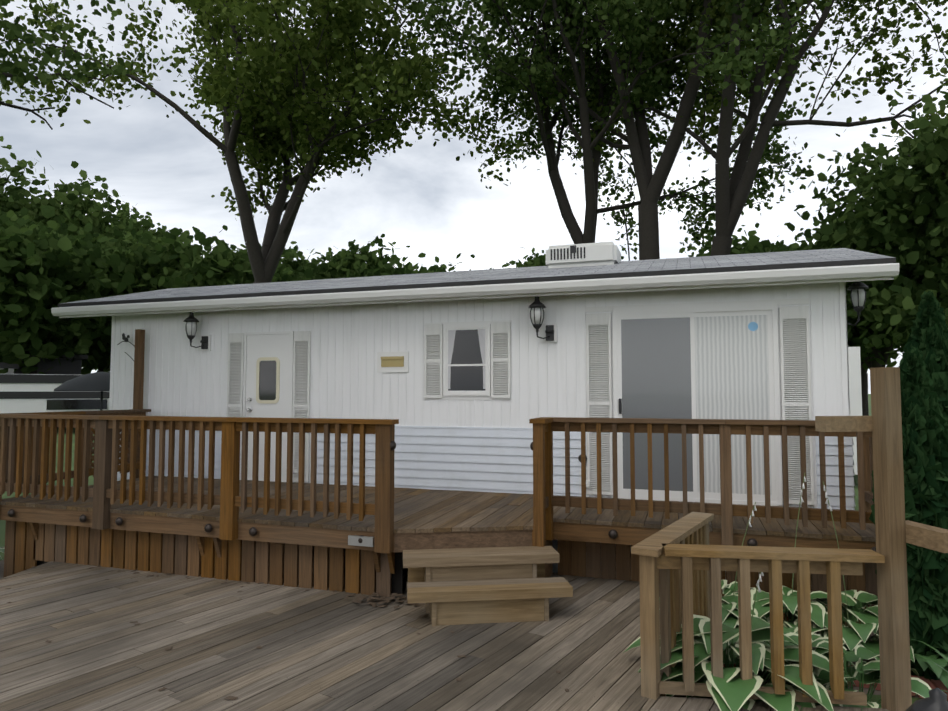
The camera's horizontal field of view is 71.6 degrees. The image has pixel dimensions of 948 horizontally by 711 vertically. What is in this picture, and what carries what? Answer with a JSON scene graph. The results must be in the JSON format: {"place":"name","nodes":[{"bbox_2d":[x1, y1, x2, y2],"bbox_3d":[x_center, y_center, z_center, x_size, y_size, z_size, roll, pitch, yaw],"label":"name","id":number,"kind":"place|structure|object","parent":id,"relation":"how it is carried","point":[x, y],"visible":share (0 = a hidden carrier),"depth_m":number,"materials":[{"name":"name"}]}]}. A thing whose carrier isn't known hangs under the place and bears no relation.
{"place":"outdoors","nodes":[
{"label":"outdoors","id":0,"kind":"place"},
{"bbox_2d":[0,394,922,703],"bbox_3d":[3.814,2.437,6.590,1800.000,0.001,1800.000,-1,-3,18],"label":"ground","id":1,"kind":"structure","parent":0,"point":[90,482],"depth_m":14.12,"materials":[{"name":"green plant"}]},
{"bbox_2d":[0,192,33,215],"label":"bush","id":2,"kind":"object","parent":1,"relation":"on","point":[10,198],"depth_m":43.92,"materials":[{"name":"green plant"}]},
{"bbox_2d":[0,354,87,427],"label":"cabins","id":3,"kind":"object","parent":1,"relation":"on","point":[67,367],"visible":0.08,"depth_m":37.88,"materials":[{"name":"grey"}]},
{"bbox_2d":[0,374,109,412],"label":"neighboring building","id":4,"kind":"structure","parent":1,"relation":"on","point":[24,393],"depth_m":32.27,"materials":[{"name":"white"}]},
{"bbox_2d":[0,136,134,251],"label":"bush","id":5,"kind":"object","parent":1,"relation":"on","point":[93,210],"depth_m":45.66,"materials":[{"name":"green plant"}]},
{"bbox_2d":[0,205,136,373],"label":"bush","id":6,"kind":"object","parent":1,"relation":"on","point":[54,274],"depth_m":33.84,"materials":[{"name":"green plant"}]},
{"bbox_2d":[54,372,109,409],"bbox_3d":[-6.037,1.460,10.607,1.320,2.400,1.320,-1,-3,18],"label":"umbrella","id":7,"kind":"object","parent":1,"relation":"on","point":[98,381],"visible":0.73,"depth_m":10.19,"materials":[{"name":"grey fabric"}]},
{"bbox_2d":[0,0,186,129],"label":"tree","id":8,"kind":"object","parent":1,"relation":"on","point":[18,68],"depth_m":8.76,"materials":[{"name":"green plant"}]},
{"bbox_2d":[46,209,179,374],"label":"bush","id":9,"kind":"object","parent":1,"relation":"on","point":[90,362],"depth_m":40.76,"materials":[{"name":"green plant"}]},
{"bbox_2d":[61,204,168,372],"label":"bush","id":10,"kind":"object","parent":1,"relation":"on","point":[124,231],"depth_m":55.15,"materials":[{"name":"green plant"}]},
{"bbox_2d":[100,199,192,248],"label":"bush","id":11,"kind":"object","parent":1,"relation":"on","point":[123,215],"depth_m":61.30,"materials":[{"name":"green plant"}]},
{"bbox_2d":[101,217,312,293],"bbox_3d":[-16.102,-1.717,40.966,13.080,12.733,12.492,-1,-3,18],"label":"bush","id":12,"kind":"object","parent":1,"relation":"on","point":[221,257],"depth_m":37.86,"materials":[{"name":"green plant"}]},
{"bbox_2d":[37,536,402,594],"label":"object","id":13,"kind":"object","parent":1,"relation":"on","point":[397,582],"visible":0.07,"depth_m":5.88,"materials":[{"name":"black"}]},
{"bbox_2d":[0,0,529,283],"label":"tree","id":14,"kind":"object","parent":1,"relation":"on","point":[267,25],"depth_m":26.01,"materials":[{"name":"green plant"}]},
{"bbox_2d":[232,241,331,280],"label":"bush","id":15,"kind":"object","parent":1,"relation":"on","point":[288,260],"depth_m":48.98,"materials":[{"name":"green plant"}]},
{"bbox_2d":[304,234,414,279],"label":"bush","id":16,"kind":"object","parent":1,"relation":"on","point":[339,264],"visible":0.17,"depth_m":51.63,"materials":[{"name":"green plant"}]},
{"bbox_2d":[345,253,443,277],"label":"bush","id":17,"kind":"object","parent":1,"relation":"on","point":[380,270],"depth_m":48.28,"materials":[{"name":"green plant"}]},
{"bbox_2d":[3,520,878,630],"bbox_3d":[-0.703,2.062,6.376,9.058,0.685,1.141,0,-3,4],"label":"skirting","id":18,"kind":"object","parent":1,"relation":"on","point":[175,554],"visible":0.42,"depth_m":6.39,"materials":[{"name":"brown wood"}]},
{"bbox_2d":[0,329,872,553],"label":"railing balusters","id":19,"kind":"object","parent":18,"relation":"on","point":[25,453],"visible":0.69,"depth_m":6.08,"materials":[{"name":"brown wood"}]},
{"bbox_2d":[90,428,140,467],"bbox_3d":[-4.814,1.172,8.764,0.015,0.600,0.950,-1,-3,18],"label":"lattice","id":20,"kind":"object","parent":19,"relation":"attached to","point":[119,453],"visible":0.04,"depth_m":8.86,"materials":[{"name":"brown wood"}]},
{"bbox_2d":[117,333,134,360],"bbox_3d":[-4.987,-0.064,9.448,0.367,0.515,0.024,-1,-3,18],"label":"wall ornament","id":21,"kind":"object","parent":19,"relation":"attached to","point":[124,338],"visible":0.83,"depth_m":9.46,"materials":[{"name":"black metal"}]},
{"bbox_2d":[0,409,873,523],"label":"deck railing","id":22,"kind":"object","parent":19,"relation":"on","point":[710,426],"visible":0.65,"depth_m":5.93,"materials":[{"name":"brown wood"}]},
{"bbox_2d":[0,505,875,551],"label":"deck fascia","id":23,"kind":"structure","parent":19,"relation":"attached to","point":[322,537],"depth_m":5.97,"materials":[{"name":"brown wood"}]},
{"bbox_2d":[0,476,875,541],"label":"deck boards","id":24,"kind":"object","parent":23,"relation":"on","point":[416,510],"visible":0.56,"depth_m":6.36,"materials":[{"name":"brown wood"}]},
{"bbox_2d":[8,441,875,551],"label":"deck lights","id":25,"kind":"object","parent":19,"relation":"attached to","point":[361,540],"visible":0.88,"depth_m":5.74,"materials":[{"name":"brown metal"}]},
{"bbox_2d":[413,253,474,272],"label":"bush","id":26,"kind":"object","parent":1,"relation":"on","point":[434,268],"depth_m":57.16,"materials":[{"name":"green plant"}]},
{"bbox_2d":[0,560,918,697],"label":"dirt beds","id":27,"kind":"object","parent":1,"relation":"on","point":[876,692],"depth_m":4.71,"materials":[{"name":"brown soil"}]},
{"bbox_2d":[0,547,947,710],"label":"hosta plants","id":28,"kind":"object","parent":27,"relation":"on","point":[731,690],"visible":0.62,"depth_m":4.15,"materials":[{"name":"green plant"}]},
{"bbox_2d":[733,473,848,628],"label":"flower stalks","id":29,"kind":"object","parent":28,"relation":"attached to","point":[749,524],"visible":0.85,"depth_m":5.12,"materials":[{"name":"white plant"}]},
{"bbox_2d":[723,663,947,700],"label":"brick edge","id":30,"kind":"object","parent":27,"relation":"on","point":[934,684],"visible":0.12,"depth_m":4.53,"materials":[{"name":"red brick"}]},
{"bbox_2d":[869,346,947,680],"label":"evergreen tree","id":31,"kind":"object","parent":27,"relation":"on","point":[925,446],"visible":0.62,"depth_m":4.57,"materials":[{"name":"green plant"}]},
{"bbox_2d":[113,266,842,507],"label":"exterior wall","id":32,"kind":"structure","parent":1,"relation":"on","point":[830,351],"depth_m":8.22,"materials":[{"name":"white"}]},
{"bbox_2d":[183,312,210,350],"bbox_3d":[-3.861,-0.362,9.135,0.350,0.585,0.210,3,-4,-43],"label":"lamp","id":33,"kind":"object","parent":32,"relation":"attached to","point":[204,341],"visible":0.92,"depth_m":9.08,"materials":[{"name":"black metal"}]},
{"bbox_2d":[243,331,293,481],"bbox_3d":[-2.770,0.682,8.821,0.770,2.005,0.028,-1,-3,18],"label":"door","id":34,"kind":"structure","parent":32,"relation":"attached to","point":[278,345],"depth_m":8.81,"materials":[{"name":"white metal"}]},
{"bbox_2d":[246,398,251,412],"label":"door knobs","id":35,"kind":"object","parent":34,"relation":"attached to","point":[249,410],"depth_m":8.88,"materials":[{"name":"silver metal"}]},
{"bbox_2d":[256,357,279,403],"bbox_3d":[-2.769,0.334,8.826,0.360,0.620,0.014,-1,-3,18],"label":"door window","id":36,"kind":"structure","parent":34,"relation":"in","point":[267,380],"depth_m":8.82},
{"bbox_2d":[293,455,589,486],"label":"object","id":37,"kind":"structure","parent":32,"relation":"attached to","point":[357,473],"depth_m":7.47,"materials":[{"name":"black metal"}]},
{"bbox_2d":[424,320,511,399],"bbox_3d":[-0.089,0.061,7.980,1.120,0.950,0.030,-1,-3,18],"label":"window frame","id":38,"kind":"object","parent":32,"relation":"attached to","point":[468,395],"visible":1,"depth_m":7.96,"materials":[{"name":"white plastic"}]},
{"bbox_2d":[448,329,484,388],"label":"curtains","id":39,"kind":"object","parent":38,"relation":"attached to","point":[451,335],"visible":1,"depth_m":8.03,"materials":[{"name":"grey fabric"}]},
{"bbox_2d":[448,329,484,390],"bbox_3d":[-0.088,0.057,7.983,0.480,0.740,0.004,-1,-3,18],"label":"window glass","id":40,"kind":"object","parent":38,"relation":"in","point":[466,349],"visible":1,"depth_m":7.98,"materials":[{"name":"glass"}]},
{"bbox_2d":[59,263,893,317],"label":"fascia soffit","id":41,"kind":"structure","parent":32,"relation":"on","point":[636,290],"depth_m":7.54,"materials":[{"name":"white metal"}]},
{"bbox_2d":[51,263,898,315],"bbox_3d":[-1.042,-0.732,7.988,10.770,0.115,0.112,-1,-3,18],"label":"gutter","id":42,"kind":"object","parent":41,"relation":"attached to","point":[802,274],"visible":1,"depth_m":7.44,"materials":[{"name":"white metal"}]},
{"bbox_2d":[58,248,895,306],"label":"roof","id":43,"kind":"structure","parent":32,"relation":"on","point":[776,260],"depth_m":8.24,"materials":[{"name":"grey"}]},
{"bbox_2d":[546,242,620,267],"bbox_3d":[1.535,-1.286,9.169,0.960,0.420,0.730,-1,-3,18],"label":"air conditioner","id":44,"kind":"object","parent":43,"relation":"on","point":[585,254],"visible":0.73,"depth_m":8.84,"materials":[{"name":"white metal"}]},
{"bbox_2d":[109,282,849,427],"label":"wall siding grooves","id":45,"kind":"object","parent":32,"relation":"on","point":[844,349],"visible":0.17,"depth_m":8.23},
{"bbox_2d":[377,352,408,372],"bbox_3d":[-1.027,0.083,8.279,0.430,0.260,0.040,-1,-3,18],"label":"vent hatch","id":46,"kind":"object","parent":45,"relation":"attached to","point":[387,362],"visible":1,"depth_m":8.28,"materials":[{"name":"white"}]},
{"bbox_2d":[847,281,868,325],"bbox_3d":[4.067,-0.599,7.045,0.305,0.605,0.210,-1,-3,18],"label":"wall lantern","id":47,"kind":"object","parent":45,"relation":"attached to","point":[858,294],"visible":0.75,"depth_m":6.99,"materials":[{"name":"black metal"}]},
{"bbox_2d":[117,426,855,585],"bbox_3d":[-0.202,1.796,9.865,9.712,1.647,3.736,-1,-3,18],"label":"lap siding","id":48,"kind":"object","parent":32,"relation":"attached to","point":[490,459],"visible":0.15,"depth_m":7.90,"materials":[{"name":"white plastic"}]},
{"bbox_2d":[227,306,814,504],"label":"shutters","id":49,"kind":"object","parent":32,"relation":"attached to","point":[796,399],"visible":0.88,"depth_m":7.48,"materials":[{"name":"white plastic"}]},
{"bbox_2d":[528,296,556,342],"bbox_3d":[0.780,-0.447,7.626,0.350,0.585,0.210,3,-4,-43],"label":"lamp","id":50,"kind":"object","parent":32,"relation":"attached to","point":[548,333],"visible":0.94,"depth_m":7.57,"materials":[{"name":"black metal"}]},
{"bbox_2d":[585,298,808,505],"bbox_3d":[2.386,0.505,7.142,2.330,2.170,0.040,-1,-3,18],"label":"sliding door frame","id":51,"kind":"object","parent":32,"relation":"attached to","point":[727,308],"visible":0.94,"depth_m":7.11,"materials":[{"name":"white plastic"}]},
{"bbox_2d":[619,399,621,413],"bbox_3d":[1.636,0.567,7.355,0.030,0.170,0.026,-1,-3,18],"label":"door handle","id":52,"kind":"object","parent":51,"relation":"attached to","point":[620,406],"visible":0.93,"depth_m":7.34,"materials":[{"name":"black metal"}]},
{"bbox_2d":[621,315,771,494],"bbox_3d":[2.385,0.525,7.136,1.520,1.890,0.010,-1,-3,18],"label":"sliding glass door","id":53,"kind":"structure","parent":51,"relation":"in","point":[732,366],"depth_m":7.13,"materials":[{"name":"grey glass"}]},
{"bbox_2d":[748,322,757,330],"bbox_3d":[2.970,-0.309,6.994,0.100,0.100,0.001,-1,-3,18],"label":"sticker","id":54,"kind":"object","parent":51,"relation":"attached to","point":[752,326],"visible":1,"depth_m":6.99,"materials":[{"name":"blue"}]},
{"bbox_2d":[490,261,534,268],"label":"tree","id":55,"kind":"object","parent":1,"relation":"on","point":[508,264],"depth_m":50.44,"materials":[{"name":"green plant"}]},
{"bbox_2d":[506,247,546,267],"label":"bush","id":56,"kind":"object","parent":1,"relation":"on","point":[536,260],"depth_m":58.42,"materials":[{"name":"green plant"}]},
{"bbox_2d":[381,0,833,260],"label":"tree","id":57,"kind":"object","parent":1,"relation":"on","point":[771,155],"depth_m":28.19,"materials":[{"name":"green plant"}]},
{"bbox_2d":[364,0,866,259],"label":"tree","id":58,"kind":"object","parent":1,"relation":"on","point":[650,184],"depth_m":28.38,"materials":[{"name":"green plant"}]},
{"bbox_2d":[661,593,724,696],"bbox_3d":[-1.395,2.070,2.272,9.560,0.191,9.560,-1,-3,18],"label":"deck rim","id":59,"kind":"object","parent":1,"relation":"on","point":[682,695],"visible":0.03,"depth_m":4.21,"materials":[{"name":"brown wood"}]},
{"bbox_2d":[0,561,888,710],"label":"deck boards","id":60,"kind":"object","parent":59,"relation":"on","point":[79,603],"visible":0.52,"depth_m":4.59,"materials":[{"name":"brown wood"}]},
{"bbox_2d":[6,566,568,699],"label":"leaf litter","id":61,"kind":"object","parent":60,"relation":"on","point":[371,599],"visible":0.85,"depth_m":5.62,"materials":[{"name":"brown plant"}]},
{"bbox_2d":[29,522,552,577],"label":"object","id":62,"kind":"structure","parent":60,"relation":"on","point":[376,556],"depth_m":6.35,"materials":[{"name":"brown wood"}]},
{"bbox_2d":[19,581,642,710],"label":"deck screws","id":63,"kind":"object","parent":60,"relation":"on","point":[304,646],"visible":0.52,"depth_m":4.68,"materials":[{"name":"grey metal"}]},
{"bbox_2d":[408,563,548,625],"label":"stair risers","id":64,"kind":"object","parent":60,"relation":"on","point":[486,611],"visible":0.5,"depth_m":5.19,"materials":[{"name":"brown wood"}]},
{"bbox_2d":[403,546,572,602],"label":"stair treads","id":65,"kind":"object","parent":64,"relation":"on","point":[481,590],"visible":1,"depth_m":5.34,"materials":[{"name":"brown wood"}]},
{"bbox_2d":[500,0,947,255],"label":"tree","id":66,"kind":"object","parent":1,"relation":"on","point":[880,72],"depth_m":25.97,"materials":[{"name":"green plant"}]},
{"bbox_2d":[679,223,799,256],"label":"bush","id":67,"kind":"object","parent":1,"relation":"on","point":[752,243],"depth_m":43.44,"materials":[{"name":"green plant"}]},
{"bbox_2d":[732,240,796,254],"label":"bush","id":68,"kind":"object","parent":1,"relation":"on","point":[775,249],"depth_m":41.85,"materials":[{"name":"green plant"}]},
{"bbox_2d":[639,367,911,710],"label":"railing posts","id":69,"kind":"object","parent":1,"relation":"on","point":[686,591],"visible":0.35,"depth_m":3.79,"materials":[{"name":"brown wood"}]},
{"bbox_2d":[631,512,884,705],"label":"railing rails","id":70,"kind":"object","parent":69,"relation":"on","point":[665,548],"visible":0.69,"depth_m":3.87,"materials":[{"name":"brown wood"}]},
{"bbox_2d":[815,416,947,552],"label":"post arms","id":71,"kind":"object","parent":69,"relation":"attached to","point":[927,536],"visible":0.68,"depth_m":3.76},
{"bbox_2d":[775,236,899,361],"bbox_3d":[16.489,-0.794,31.984,8.724,9.914,8.150,-1,-3,18],"label":"bush","id":72,"kind":"object","parent":1,"relation":"on","point":[777,245],"depth_m":31.36,"materials":[{"name":"green plant"}]},
{"bbox_2d":[769,196,920,369],"bbox_3d":[14.008,-1.209,22.615,8.774,9.697,7.955,-1,-3,18],"label":"bush","id":73,"kind":"object","parent":1,"relation":"on","point":[854,333],"depth_m":21.97,"materials":[{"name":"green plant"}]},
{"bbox_2d":[848,347,861,474],"bbox_3d":[8.218,1.259,15.524,1.500,2.750,2.400,-2,-4,27],"label":"utility box","id":74,"kind":"object","parent":1,"relation":"on","point":[854,365],"visible":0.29,"depth_m":14.20,"materials":[{"name":"white"}]},
{"bbox_2d":[777,89,947,352],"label":"tree","id":75,"kind":"object","parent":1,"relation":"on","point":[898,192],"depth_m":18.56,"materials":[{"name":"green plant"}]},
{"bbox_2d":[901,291,947,429],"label":"evergreen shrub","id":76,"kind":"object","parent":1,"relation":"on","point":[928,337],"visible":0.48,"depth_m":6.54,"materials":[{"name":"green plant"}]},
{"bbox_2d":[906,687,947,710],"bbox_3d":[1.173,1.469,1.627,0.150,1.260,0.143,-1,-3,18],"label":"rock","id":77,"kind":"object","parent":1,"relation":"on","point":[936,700],"visible":1,"depth_m":1.65,"materials":[{"name":"grey stone"}]},
{"bbox_2d":[910,639,947,694],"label":"daylilies","id":78,"kind":"object","parent":1,"relation":"on","point":[943,656],"visible":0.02,"depth_m":4.27,"materials":[{"name":"green plant"}]},
{"bbox_2d":[0,0,947,393],"label":"sky","id":79,"kind":"structure","parent":0,"point":[428,201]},
{"bbox_2d":[861,344,900,415],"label":"bush","id":80,"kind":"object","parent":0,"point":[864,388],"depth_m":42.92,"materials":[{"name":"green plant"}]}
]}

